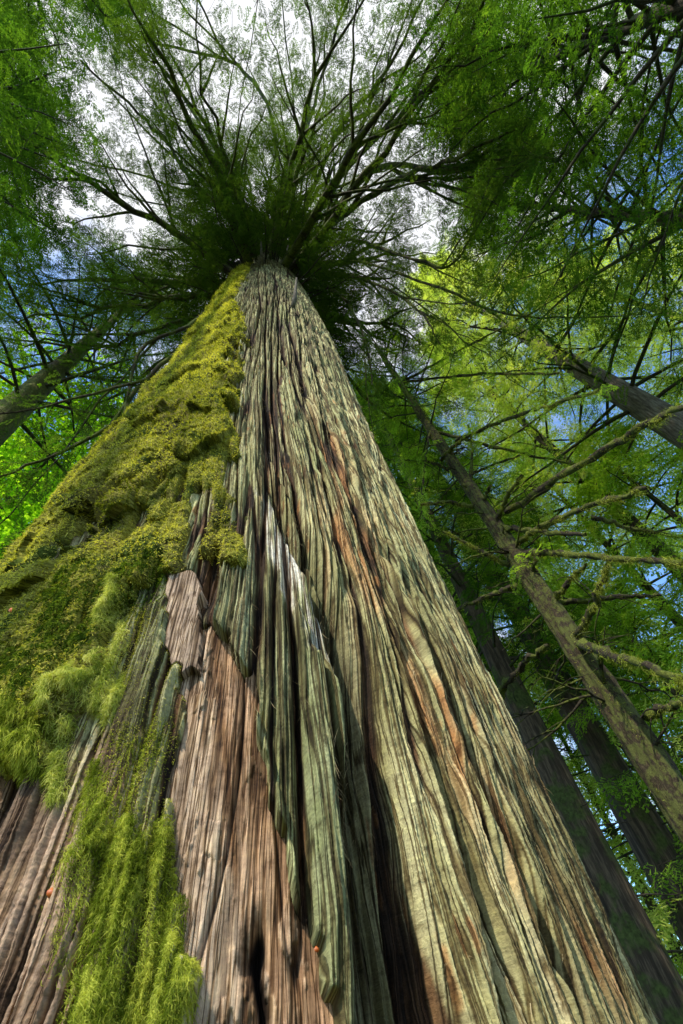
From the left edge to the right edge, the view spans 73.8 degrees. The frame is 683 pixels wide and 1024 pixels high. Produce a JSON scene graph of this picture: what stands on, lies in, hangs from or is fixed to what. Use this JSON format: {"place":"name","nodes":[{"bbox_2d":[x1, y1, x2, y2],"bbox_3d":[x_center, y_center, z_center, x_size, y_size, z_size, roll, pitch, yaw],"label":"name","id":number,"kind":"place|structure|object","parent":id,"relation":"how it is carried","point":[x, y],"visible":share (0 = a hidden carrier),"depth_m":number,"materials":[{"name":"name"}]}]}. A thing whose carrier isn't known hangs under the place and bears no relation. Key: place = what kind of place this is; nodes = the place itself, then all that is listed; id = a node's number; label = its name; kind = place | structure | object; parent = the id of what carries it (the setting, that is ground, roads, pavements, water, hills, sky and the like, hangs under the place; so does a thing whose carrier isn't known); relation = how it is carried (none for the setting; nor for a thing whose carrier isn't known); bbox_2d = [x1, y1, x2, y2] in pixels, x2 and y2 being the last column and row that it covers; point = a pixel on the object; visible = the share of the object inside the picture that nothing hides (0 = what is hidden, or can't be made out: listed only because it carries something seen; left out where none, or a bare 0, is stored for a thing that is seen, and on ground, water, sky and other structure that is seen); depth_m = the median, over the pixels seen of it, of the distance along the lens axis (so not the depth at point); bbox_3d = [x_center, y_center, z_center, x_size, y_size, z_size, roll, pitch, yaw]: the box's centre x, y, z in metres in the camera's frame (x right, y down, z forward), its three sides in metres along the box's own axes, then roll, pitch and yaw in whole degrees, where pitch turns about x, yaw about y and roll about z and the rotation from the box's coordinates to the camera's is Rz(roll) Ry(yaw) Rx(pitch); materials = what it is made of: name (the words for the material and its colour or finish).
{"place":"outdoors","nodes":[
{"label":"outdoors","id":0,"kind":"place"},
{"bbox_2d":[0,0,682,949],"label":"sky","id":1,"kind":"structure","parent":0,"point":[140,223],"materials":[{"name":"white"}]},
{"bbox_3d":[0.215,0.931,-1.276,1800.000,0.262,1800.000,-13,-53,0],"label":"ground","id":2,"kind":"structure","parent":0,"visible":0},
{"bbox_2d":[0,0,50,104],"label":"conifer","id":3,"kind":"object","parent":2,"relation":"on","point":[31,25],"visible":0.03,"depth_m":20.43,"materials":[{"name":"green plant"}]},
{"bbox_2d":[0,192,60,314],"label":"conifer","id":4,"kind":"object","parent":2,"relation":"on","point":[26,225],"visible":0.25,"depth_m":25.02,"materials":[{"name":"green plant"}]},
{"bbox_2d":[0,0,114,317],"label":"conifer","id":5,"kind":"object","parent":2,"relation":"on","point":[23,97],"visible":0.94,"depth_m":11.94,"materials":[{"name":"green plant"}]},
{"bbox_2d":[0,289,150,557],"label":"maple","id":6,"kind":"object","parent":2,"relation":"on","point":[31,512],"visible":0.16,"depth_m":18.19,"materials":[{"name":"green plant"}]},
{"bbox_2d":[0,192,187,506],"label":"conifer","id":7,"kind":"object","parent":2,"relation":"on","point":[30,386],"visible":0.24,"depth_m":15.50,"materials":[{"name":"green plant"}]},
{"bbox_2d":[0,0,191,114],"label":"conifer","id":8,"kind":"object","parent":2,"relation":"on","point":[119,10],"visible":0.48,"depth_m":15.42,"materials":[{"name":"green plant"}]},
{"bbox_2d":[0,0,668,1023],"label":"giant cedar","id":9,"kind":"object","parent":2,"relation":"on","point":[260,738],"visible":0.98,"depth_m":2.14,"materials":[{"name":"brown plant"}]},
{"bbox_2d":[46,887,52,897],"bbox_3d":[-0.683,0.889,1.064,0.012,0.022,0.008,25,-62,-25],"label":"fallen leaf","id":10,"kind":"object","parent":9,"relation":"on","point":[49,892],"visible":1,"depth_m":1.06,"materials":[{"name":"orange plant"}]},
{"bbox_2d":[243,0,458,59],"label":"conifer","id":11,"kind":"object","parent":2,"relation":"on","point":[309,3],"visible":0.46,"depth_m":14.28,"materials":[{"name":"green plant"}]},
{"bbox_2d":[338,282,682,843],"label":"mossy hemlock","id":12,"kind":"object","parent":2,"relation":"on","point":[653,763],"visible":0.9,"depth_m":8.83,"materials":[{"name":"green plant"}]},
{"bbox_2d":[352,372,682,1023],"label":"conifer","id":13,"kind":"object","parent":2,"relation":"on","point":[658,976],"visible":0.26,"depth_m":11.51,"materials":[{"name":"green plant"}]},
{"bbox_2d":[368,407,666,756],"bbox_3d":[4.731,2.382,22.959,11.818,36.100,12.694,-13,-53,0],"label":"conifer","id":14,"kind":"object","parent":2,"relation":"on","point":[529,686],"visible":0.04,"depth_m":16.36,"materials":[{"name":"green plant"}]},
{"bbox_2d":[373,380,682,945],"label":"conifer","id":15,"kind":"object","parent":2,"relation":"on","point":[649,838],"visible":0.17,"depth_m":12.07,"materials":[{"name":"green plant"}]},
{"bbox_2d":[389,0,682,345],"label":"conifer","id":16,"kind":"object","parent":2,"relation":"on","point":[520,56],"visible":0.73,"depth_m":10.92,"materials":[{"name":"green plant"}]},
{"bbox_2d":[401,164,682,550],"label":"conifer","id":17,"kind":"object","parent":2,"relation":"on","point":[641,405],"visible":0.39,"depth_m":16.80,"materials":[{"name":"green plant"}]},
{"bbox_2d":[419,310,682,629],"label":"conifer","id":18,"kind":"object","parent":2,"relation":"on","point":[539,437],"visible":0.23,"depth_m":20.68,"materials":[{"name":"green plant"}]},
{"bbox_2d":[429,3,682,429],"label":"conifer","id":19,"kind":"object","parent":2,"relation":"on","point":[598,216],"visible":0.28,"depth_m":14.03,"materials":[{"name":"green plant"}]},
{"bbox_2d":[454,490,682,962],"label":"conifer","id":20,"kind":"object","parent":2,"relation":"on","point":[665,939],"visible":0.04,"depth_m":12.97,"materials":[{"name":"green plant"}]},
{"bbox_2d":[488,415,682,877],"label":"conifer","id":21,"kind":"object","parent":2,"relation":"on","point":[646,584],"visible":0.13,"depth_m":20.22,"materials":[{"name":"green plant"}]},
{"bbox_2d":[520,652,682,978],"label":"conifer","id":22,"kind":"object","parent":2,"relation":"on","point":[648,899],"visible":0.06,"depth_m":14.48,"materials":[{"name":"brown plant"}]},
{"bbox_2d":[527,191,682,493],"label":"conifer","id":23,"kind":"object","parent":2,"relation":"on","point":[646,366],"visible":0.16,"depth_m":21.83,"materials":[{"name":"green plant"}]},
{"bbox_2d":[535,567,682,964],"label":"conifer","id":24,"kind":"object","parent":2,"relation":"on","point":[623,756],"visible":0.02,"depth_m":16.24,"materials":[{"name":"plant"}]},
{"bbox_2d":[551,412,682,744],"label":"conifer","id":25,"kind":"object","parent":2,"relation":"on","point":[596,479],"visible":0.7,"depth_m":15.27,"materials":[{"name":"green plant"}]},
{"bbox_2d":[556,569,682,979],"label":"conifer","id":26,"kind":"object","parent":2,"relation":"on","point":[621,584],"visible":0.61,"depth_m":11.85,"materials":[{"name":"green plant"}]}
]}

